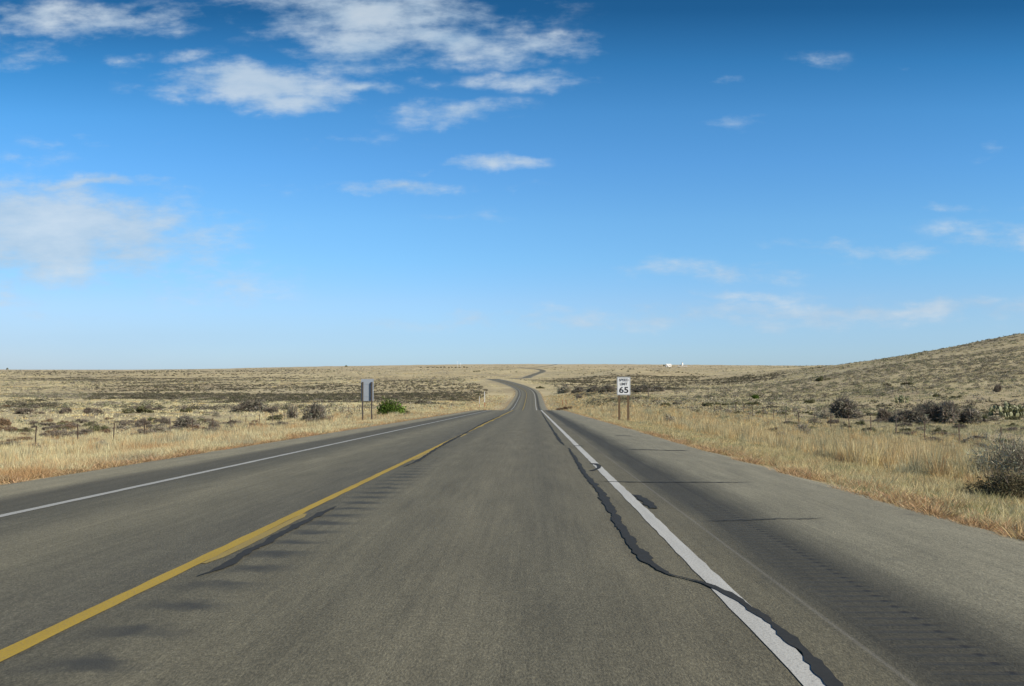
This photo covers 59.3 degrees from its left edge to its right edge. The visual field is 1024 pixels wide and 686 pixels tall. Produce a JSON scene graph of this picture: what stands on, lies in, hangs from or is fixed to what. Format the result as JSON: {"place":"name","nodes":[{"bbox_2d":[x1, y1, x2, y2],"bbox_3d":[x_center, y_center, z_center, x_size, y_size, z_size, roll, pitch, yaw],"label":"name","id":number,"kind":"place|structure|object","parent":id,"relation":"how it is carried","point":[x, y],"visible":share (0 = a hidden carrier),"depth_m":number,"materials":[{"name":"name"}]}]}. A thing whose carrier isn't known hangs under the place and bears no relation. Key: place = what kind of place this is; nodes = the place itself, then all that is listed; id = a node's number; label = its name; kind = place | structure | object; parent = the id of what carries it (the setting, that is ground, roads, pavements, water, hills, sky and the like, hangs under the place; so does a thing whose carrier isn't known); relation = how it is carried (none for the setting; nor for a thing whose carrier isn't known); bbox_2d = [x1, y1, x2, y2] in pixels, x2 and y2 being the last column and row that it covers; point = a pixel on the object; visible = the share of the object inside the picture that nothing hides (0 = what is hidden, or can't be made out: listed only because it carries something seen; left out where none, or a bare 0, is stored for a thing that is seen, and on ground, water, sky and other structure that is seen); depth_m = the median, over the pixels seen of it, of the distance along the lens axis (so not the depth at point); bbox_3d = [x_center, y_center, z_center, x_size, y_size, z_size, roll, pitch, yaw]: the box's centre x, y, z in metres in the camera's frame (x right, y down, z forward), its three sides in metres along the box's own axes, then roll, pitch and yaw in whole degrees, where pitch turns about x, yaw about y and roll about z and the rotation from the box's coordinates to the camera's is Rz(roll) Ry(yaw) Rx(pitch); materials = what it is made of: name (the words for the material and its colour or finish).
{"place":"outdoors","nodes":[
{"label":"outdoors","id":0,"kind":"place"},
{"bbox_2d":[0,364,1023,685],"bbox_3d":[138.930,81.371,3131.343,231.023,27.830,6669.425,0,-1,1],"label":"road","id":1,"kind":"structure","parent":0,"point":[526,536],"depth_m":6.62,"materials":[{"name":"grey asphalt"}]},
{"bbox_2d":[0,334,1023,533],"bbox_3d":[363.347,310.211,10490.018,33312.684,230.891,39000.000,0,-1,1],"label":"ground","id":2,"kind":"structure","parent":0,"point":[510,392],"depth_m":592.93,"materials":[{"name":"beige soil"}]},
{"bbox_2d":[0,416,11,426],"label":"shrub","id":3,"kind":"object","parent":2,"relation":"on","point":[4,422],"visible":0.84,"depth_m":88.84,"materials":[{"name":"brown plant"}]},
{"bbox_2d":[1,427,16,431],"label":"shrub","id":4,"kind":"object","parent":2,"relation":"on","point":[5,429],"visible":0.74,"depth_m":72.81,"materials":[{"name":"brown plant"}]},
{"bbox_2d":[0,441,23,446],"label":"shrub","id":5,"kind":"object","parent":2,"relation":"on","point":[10,442],"visible":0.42,"depth_m":44.66,"materials":[{"name":"beige plant"}]},
{"bbox_2d":[13,436,33,439],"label":"shrub","id":6,"kind":"object","parent":2,"relation":"on","point":[26,438],"visible":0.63,"depth_m":53.09,"materials":[{"name":"brown plant"}]},
{"bbox_2d":[16,427,35,431],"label":"shrub","id":7,"kind":"object","parent":2,"relation":"on","point":[24,429],"visible":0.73,"depth_m":69.72,"materials":[{"name":"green plant"}]},
{"bbox_2d":[12,407,45,413],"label":"shrub","id":8,"kind":"object","parent":2,"relation":"on","point":[26,410],"visible":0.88,"depth_m":140.97,"materials":[{"name":"grey plant"}]},
{"bbox_2d":[29,420,42,424],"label":"shrub","id":9,"kind":"object","parent":2,"relation":"on","point":[33,422],"visible":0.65,"depth_m":91.97,"materials":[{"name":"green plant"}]},
{"bbox_2d":[41,418,53,422],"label":"shrub","id":10,"kind":"object","parent":2,"relation":"on","point":[50,420],"visible":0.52,"depth_m":100.03,"materials":[{"name":"beige plant"}]},
{"bbox_2d":[41,422,56,425],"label":"shrub","id":11,"kind":"object","parent":2,"relation":"on","point":[48,424],"visible":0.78,"depth_m":90.35,"materials":[{"name":"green plant"}]},
{"bbox_2d":[43,425,60,429],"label":"shrub","id":12,"kind":"object","parent":2,"relation":"on","point":[51,427],"visible":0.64,"depth_m":77.69,"materials":[{"name":"brown plant"}]},
{"bbox_2d":[48,429,70,437],"bbox_3d":[-29.098,5.896,57.908,1.507,0.732,1.235,0,-2,17],"label":"shrub","id":13,"kind":"object","parent":2,"relation":"on","point":[54,433],"visible":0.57,"depth_m":57.79,"materials":[{"name":"brown plant"}]},
{"bbox_2d":[56,407,71,413],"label":"shrub","id":14,"kind":"object","parent":2,"relation":"on","point":[67,410],"visible":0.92,"depth_m":143.60,"materials":[{"name":"grey plant"}]},
{"bbox_2d":[68,431,83,434],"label":"shrub","id":15,"kind":"object","parent":2,"relation":"on","point":[70,432],"visible":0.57,"depth_m":62.79,"materials":[{"name":"brown plant"}]},
{"bbox_2d":[76,428,92,434],"bbox_3d":[-30.544,6.385,64.176,1.714,0.668,1.405,1,-2,-35],"label":"shrub","id":16,"kind":"object","parent":2,"relation":"on","point":[84,430],"visible":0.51,"depth_m":64.28,"materials":[{"name":"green plant"}]},
{"bbox_2d":[82,420,96,426],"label":"shrub","id":17,"kind":"object","parent":2,"relation":"on","point":[90,423],"visible":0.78,"depth_m":88.25,"materials":[{"name":"brown plant"}]},
{"bbox_2d":[82,406,103,413],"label":"shrub","id":18,"kind":"object","parent":2,"relation":"on","point":[90,410],"visible":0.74,"depth_m":144.05,"materials":[{"name":"grey plant"}]},
{"bbox_2d":[87,421,109,431],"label":"shrub","id":19,"kind":"object","parent":2,"relation":"on","point":[96,428],"visible":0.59,"depth_m":71.80,"materials":[{"name":"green plant"}]},
{"bbox_2d":[98,429,111,433],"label":"shrub","id":20,"kind":"object","parent":2,"relation":"on","point":[106,430],"visible":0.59,"depth_m":67.87,"materials":[{"name":"brown plant"}]},
{"bbox_2d":[112,424,130,429],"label":"shrub","id":21,"kind":"object","parent":2,"relation":"on","point":[120,426],"visible":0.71,"depth_m":78.46,"materials":[{"name":"beige plant"}]},
{"bbox_2d":[119,421,134,425],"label":"shrub","id":22,"kind":"object","parent":2,"relation":"on","point":[125,423],"visible":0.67,"depth_m":88.61,"materials":[{"name":"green plant"}]},
{"bbox_2d":[120,405,153,412],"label":"shrub","id":23,"kind":"object","parent":2,"relation":"on","point":[139,409],"visible":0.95,"depth_m":143.90,"materials":[{"name":"green plant"}]},
{"bbox_2d":[134,417,149,426],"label":"shrub","id":24,"kind":"object","parent":2,"relation":"on","point":[140,423],"visible":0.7,"depth_m":85.18,"materials":[{"name":"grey plant"}]},
{"bbox_2d":[130,429,155,435],"bbox_3d":[-24.855,6.068,60.727,1.813,0.812,1.166,1,-2,-38],"label":"shrub","id":25,"kind":"object","parent":2,"relation":"on","point":[146,432],"visible":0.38,"depth_m":60.81,"materials":[{"name":"brown plant"}]},
{"bbox_2d":[151,425,169,431],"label":"shrub","id":26,"kind":"object","parent":2,"relation":"on","point":[160,428],"visible":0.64,"depth_m":67.12,"materials":[{"name":"brown plant"}]},
{"bbox_2d":[160,417,170,424],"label":"shrub","id":27,"kind":"object","parent":2,"relation":"on","point":[163,420],"visible":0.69,"depth_m":89.65,"materials":[{"name":"grey plant"}]},
{"bbox_2d":[172,414,198,427],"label":"shrub","id":28,"kind":"object","parent":2,"relation":"on","point":[183,421],"visible":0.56,"depth_m":78.16,"materials":[{"name":"grey plant"}]},
{"bbox_2d":[180,406,191,411],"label":"shrub","id":29,"kind":"object","parent":2,"relation":"on","point":[185,410],"visible":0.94,"depth_m":149.28,"materials":[{"name":"green plant"}]},
{"bbox_2d":[2,405,376,442],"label":"fence","id":30,"kind":"object","parent":2,"relation":"on","point":[170,424],"visible":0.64,"depth_m":61.84,"materials":[{"name":"metal"}]},
{"bbox_2d":[186,423,207,428],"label":"shrub","id":31,"kind":"object","parent":2,"relation":"on","point":[196,426],"visible":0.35,"depth_m":73.45,"materials":[{"name":"brown plant"}]},
{"bbox_2d":[202,426,221,432],"bbox_3d":[-20.461,5.988,61.153,1.463,0.720,1.868,0,-1,-10],"label":"shrub","id":32,"kind":"object","parent":2,"relation":"on","point":[213,427],"visible":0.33,"depth_m":61.10,"materials":[{"name":"brown plant"}]},
{"bbox_2d":[207,421,220,427],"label":"shrub","id":33,"kind":"object","parent":2,"relation":"on","point":[215,424],"visible":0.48,"depth_m":73.06,"materials":[{"name":"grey plant"}]},
{"bbox_2d":[226,419,240,424],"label":"shrub","id":34,"kind":"object","parent":2,"relation":"on","point":[232,421],"visible":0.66,"depth_m":86.92,"materials":[{"name":"beige plant"}]},
{"bbox_2d":[229,399,266,411],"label":"shrub","id":35,"kind":"object","parent":2,"relation":"on","point":[254,405],"visible":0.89,"depth_m":149.22,"materials":[{"name":"grey plant"}]},
{"bbox_2d":[264,406,278,412],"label":"shrub","id":36,"kind":"object","parent":2,"relation":"on","point":[271,409],"visible":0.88,"depth_m":136.67,"materials":[{"name":"grey plant"}]},
{"bbox_2d":[266,414,283,420],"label":"shrub","id":37,"kind":"object","parent":2,"relation":"on","point":[276,418],"visible":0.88,"depth_m":95.32,"materials":[{"name":"green plant"}]},
{"bbox_2d":[275,421,288,426],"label":"shrub","id":38,"kind":"object","parent":2,"relation":"on","point":[279,422],"visible":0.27,"depth_m":73.51,"materials":[{"name":"beige plant"}]},
{"bbox_2d":[286,403,299,418],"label":"shrub","id":39,"kind":"object","parent":2,"relation":"on","point":[290,412],"visible":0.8,"depth_m":100.18,"materials":[{"name":"grey plant"}]},
{"bbox_2d":[305,418,319,421],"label":"shrub","id":40,"kind":"object","parent":2,"relation":"on","point":[313,419],"visible":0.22,"depth_m":80.58,"materials":[{"name":"brown plant"}]},
{"bbox_2d":[302,402,326,420],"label":"shrub","id":41,"kind":"object","parent":2,"relation":"on","point":[315,410],"visible":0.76,"depth_m":91.92,"materials":[{"name":"grey plant"}]},
{"bbox_2d":[319,415,333,421],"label":"shrub","id":42,"kind":"object","parent":2,"relation":"on","point":[325,418],"visible":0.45,"depth_m":86.79,"materials":[{"name":"brown plant"}]},
{"bbox_2d":[361,379,373,419],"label":"road sign","id":43,"kind":"object","parent":2,"relation":"on","point":[367,389],"visible":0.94,"depth_m":66.26,"materials":[{"name":"silver metal"}]},
{"bbox_2d":[375,396,406,414],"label":"green bush","id":44,"kind":"object","parent":2,"relation":"on","point":[389,406],"visible":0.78,"depth_m":102.09,"materials":[{"name":"green plant"}]},
{"bbox_2d":[0,333,1023,442],"bbox_3d":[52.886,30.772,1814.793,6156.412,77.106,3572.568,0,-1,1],"label":"scrub","id":45,"kind":"object","parent":2,"relation":"on","point":[288,397],"visible":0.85,"depth_m":358.55,"materials":[{"name":"beige plant"}]},
{"bbox_2d":[0,391,1023,487],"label":"tall grass","id":46,"kind":"structure","parent":2,"relation":"on","point":[929,457],"depth_m":45.71,"materials":[{"name":"beige plant"}]},
{"bbox_2d":[0,409,1023,534],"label":"verge grass","id":47,"kind":"structure","parent":2,"relation":"on","point":[794,457],"depth_m":19.57,"materials":[{"name":"beige plant"}]},
{"bbox_2d":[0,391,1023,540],"bbox_3d":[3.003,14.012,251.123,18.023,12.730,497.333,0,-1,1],"label":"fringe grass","id":48,"kind":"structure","parent":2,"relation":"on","point":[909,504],"depth_m":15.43,"materials":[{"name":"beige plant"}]},
{"bbox_2d":[555,406,572,409],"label":"shrub","id":49,"kind":"object","parent":2,"relation":"on","point":[564,407],"visible":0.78,"depth_m":241.32,"materials":[{"name":"brown plant"}]},
{"bbox_2d":[557,383,572,393],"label":"shrub","id":50,"kind":"object","parent":2,"relation":"on","point":[565,389],"visible":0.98,"depth_m":439.49,"materials":[{"name":"beige plant"}]},
{"bbox_2d":[570,386,585,393],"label":"shrub","id":51,"kind":"object","parent":2,"relation":"on","point":[579,389],"visible":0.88,"depth_m":408.76,"materials":[{"name":"grey plant"}]},
{"bbox_2d":[586,386,597,391],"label":"shrub","id":52,"kind":"object","parent":2,"relation":"on","point":[593,389],"visible":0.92,"depth_m":393.47,"materials":[{"name":"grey plant"}]},
{"bbox_2d":[596,384,615,392],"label":"shrub","id":53,"kind":"object","parent":2,"relation":"on","point":[607,388],"visible":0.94,"depth_m":379.52,"materials":[{"name":"grey plant"}]},
{"bbox_2d":[617,377,630,419],"bbox_3d":[7.796,4.192,62.805,0.940,3.653,0.122,0,-1,4],"label":"speed limit sign","id":54,"kind":"object","parent":2,"relation":"on","point":[623,385],"visible":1,"depth_m":62.78,"materials":[{"name":"white metal"}]},
{"bbox_2d":[631,384,655,391],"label":"shrub","id":55,"kind":"object","parent":2,"relation":"on","point":[642,388],"visible":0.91,"depth_m":367.18,"materials":[{"name":"grey plant"}]},
{"bbox_2d":[652,385,664,391],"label":"shrub","id":56,"kind":"object","parent":2,"relation":"on","point":[657,388],"visible":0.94,"depth_m":371.74,"materials":[{"name":"grey plant"}]},
{"bbox_2d":[663,413,674,422],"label":"shrub","id":57,"kind":"object","parent":2,"relation":"on","point":[667,418],"visible":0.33,"depth_m":70.50,"materials":[{"name":"beige plant"}]},
{"bbox_2d":[790,422,812,434],"bbox_3d":[19.418,5.964,60.612,1.867,1.359,1.679,1,-2,-41],"label":"shrub","id":58,"kind":"object","parent":2,"relation":"on","point":[804,428],"visible":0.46,"depth_m":60.33,"materials":[{"name":"beige plant"}]},
{"bbox_2d":[806,418,819,422],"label":"shrub","id":59,"kind":"object","parent":2,"relation":"on","point":[813,420],"visible":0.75,"depth_m":91.37,"materials":[{"name":"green plant"}]},
{"bbox_2d":[815,376,829,380],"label":"shrub","id":60,"kind":"object","parent":2,"relation":"on","point":[820,378],"visible":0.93,"depth_m":367.38,"materials":[{"name":"green plant"}]},
{"bbox_2d":[817,409,834,418],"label":"shrub","id":61,"kind":"object","parent":2,"relation":"on","point":[824,414],"visible":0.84,"depth_m":101.79,"materials":[{"name":"beige plant"}]},
{"bbox_2d":[827,419,845,423],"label":"shrub","id":62,"kind":"object","parent":2,"relation":"on","point":[834,421],"visible":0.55,"depth_m":88.58,"materials":[{"name":"green plant"}]},
{"bbox_2d":[828,394,863,418],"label":"shrub","id":63,"kind":"object","parent":2,"relation":"on","point":[842,407],"visible":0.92,"depth_m":104.58,"materials":[{"name":"grey plant"}]},
{"bbox_2d":[691,401,1016,444],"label":"fence","id":64,"kind":"object","parent":2,"relation":"on","point":[870,422],"visible":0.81,"depth_m":64.53,"materials":[{"name":"metal"}]},
{"bbox_2d":[861,427,876,432],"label":"shrub","id":65,"kind":"object","parent":2,"relation":"on","point":[869,428],"visible":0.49,"depth_m":69.00,"materials":[{"name":"green plant"}]},
{"bbox_2d":[872,418,889,422],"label":"shrub","id":66,"kind":"object","parent":2,"relation":"on","point":[879,419],"visible":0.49,"depth_m":93.46,"materials":[{"name":"green plant"}]},
{"bbox_2d":[876,406,894,420],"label":"shrub","id":67,"kind":"object","parent":2,"relation":"on","point":[883,414],"visible":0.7,"depth_m":98.08,"materials":[{"name":"grey plant"}]},
{"bbox_2d":[894,395,908,402],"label":"prickly pear","id":68,"kind":"object","parent":2,"relation":"on","point":[901,399],"visible":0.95,"depth_m":161.94,"materials":[{"name":"green plant"}]},
{"bbox_2d":[895,422,914,426],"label":"shrub","id":69,"kind":"object","parent":2,"relation":"on","point":[905,423],"visible":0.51,"depth_m":83.27,"materials":[{"name":"green plant"}]},
{"bbox_2d":[900,381,913,384],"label":"shrub","id":70,"kind":"object","parent":2,"relation":"on","point":[906,383],"visible":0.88,"depth_m":261.62,"materials":[{"name":"green plant"}]},
{"bbox_2d":[899,427,916,431],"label":"shrub","id":71,"kind":"object","parent":2,"relation":"on","point":[908,429],"visible":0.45,"depth_m":69.67,"materials":[{"name":"green plant"}]},
{"bbox_2d":[898,431,922,435],"bbox_3d":[28.328,6.437,63.870,1.937,0.527,1.245,0,-1,4],"label":"shrub","id":72,"kind":"object","parent":2,"relation":"on","point":[907,433],"visible":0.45,"depth_m":63.77,"materials":[{"name":"green plant"}]},
{"bbox_2d":[886,407,935,423],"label":"shrub","id":73,"kind":"object","parent":2,"relation":"on","point":[913,416],"visible":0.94,"depth_m":93.83,"materials":[{"name":"grey plant"}]},
{"bbox_2d":[908,400,940,422],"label":"shrub","id":74,"kind":"object","parent":2,"relation":"on","point":[929,409],"visible":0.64,"depth_m":95.17,"materials":[{"name":"grey plant"}]},
{"bbox_2d":[921,435,943,442],"bbox_3d":[25.853,6.004,55.580,1.865,0.609,1.460,1,-2,-44],"label":"shrub","id":75,"kind":"object","parent":2,"relation":"on","point":[930,438],"visible":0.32,"depth_m":55.53,"materials":[{"name":"beige plant"}]},
{"bbox_2d":[929,427,946,432],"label":"shrub","id":76,"kind":"object","parent":2,"relation":"on","point":[938,429],"visible":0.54,"depth_m":67.53,"materials":[{"name":"green plant"}]},
{"bbox_2d":[928,431,947,435],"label":"shrub","id":77,"kind":"object","parent":2,"relation":"on","point":[942,432],"visible":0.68,"depth_m":63.64,"materials":[{"name":"green plant"}]},
{"bbox_2d":[928,399,962,423],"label":"shrub","id":78,"kind":"object","parent":2,"relation":"on","point":[948,412],"visible":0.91,"depth_m":94.16,"materials":[{"name":"grey plant"}]},
{"bbox_2d":[951,424,966,428],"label":"shrub","id":79,"kind":"object","parent":2,"relation":"on","point":[962,426],"visible":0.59,"depth_m":79.93,"materials":[{"name":"green plant"}]},
{"bbox_2d":[957,406,982,424],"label":"shrub","id":80,"kind":"object","parent":2,"relation":"on","point":[972,415],"visible":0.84,"depth_m":95.03,"materials":[{"name":"grey plant"}]},
{"bbox_2d":[962,435,979,442],"bbox_3d":[28.008,5.939,54.941,1.287,0.670,0.950,0,-1,7],"label":"shrub","id":81,"kind":"object","parent":2,"relation":"on","point":[968,438],"visible":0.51,"depth_m":54.90,"materials":[{"name":"beige plant"}]},
{"bbox_2d":[970,435,990,439],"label":"shrub","id":82,"kind":"object","parent":2,"relation":"on","point":[975,436],"visible":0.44,"depth_m":58.89,"materials":[{"name":"green plant"}]},
{"bbox_2d":[959,467,1023,500],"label":"shrub","id":83,"kind":"object","parent":2,"relation":"on","point":[1005,484],"visible":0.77,"depth_m":15.01,"materials":[{"name":"green plant"}]},
{"bbox_2d":[963,425,1023,480],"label":"feathery shrub","id":84,"kind":"object","parent":2,"relation":"on","point":[1015,460],"visible":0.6,"depth_m":20.32,"materials":[{"name":"grey plant"}]},
{"bbox_2d":[992,383,1001,391],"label":"shrub","id":85,"kind":"object","parent":2,"relation":"on","point":[997,388],"visible":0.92,"depth_m":193.77,"materials":[{"name":"green plant"}]},
{"bbox_2d":[987,401,1023,416],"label":"prickly pear","id":86,"kind":"object","parent":2,"relation":"on","point":[1008,409],"visible":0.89,"depth_m":116.16,"materials":[{"name":"green plant"}]},
{"bbox_2d":[1006,426,1023,431],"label":"shrub","id":87,"kind":"object","parent":2,"relation":"on","point":[1010,427],"visible":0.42,"depth_m":72.69,"materials":[{"name":"green plant"}]},
{"bbox_2d":[0,0,1023,369],"label":"sky","id":88,"kind":"structure","parent":0,"point":[185,184],"materials":[{"name":"blue"}]}
]}

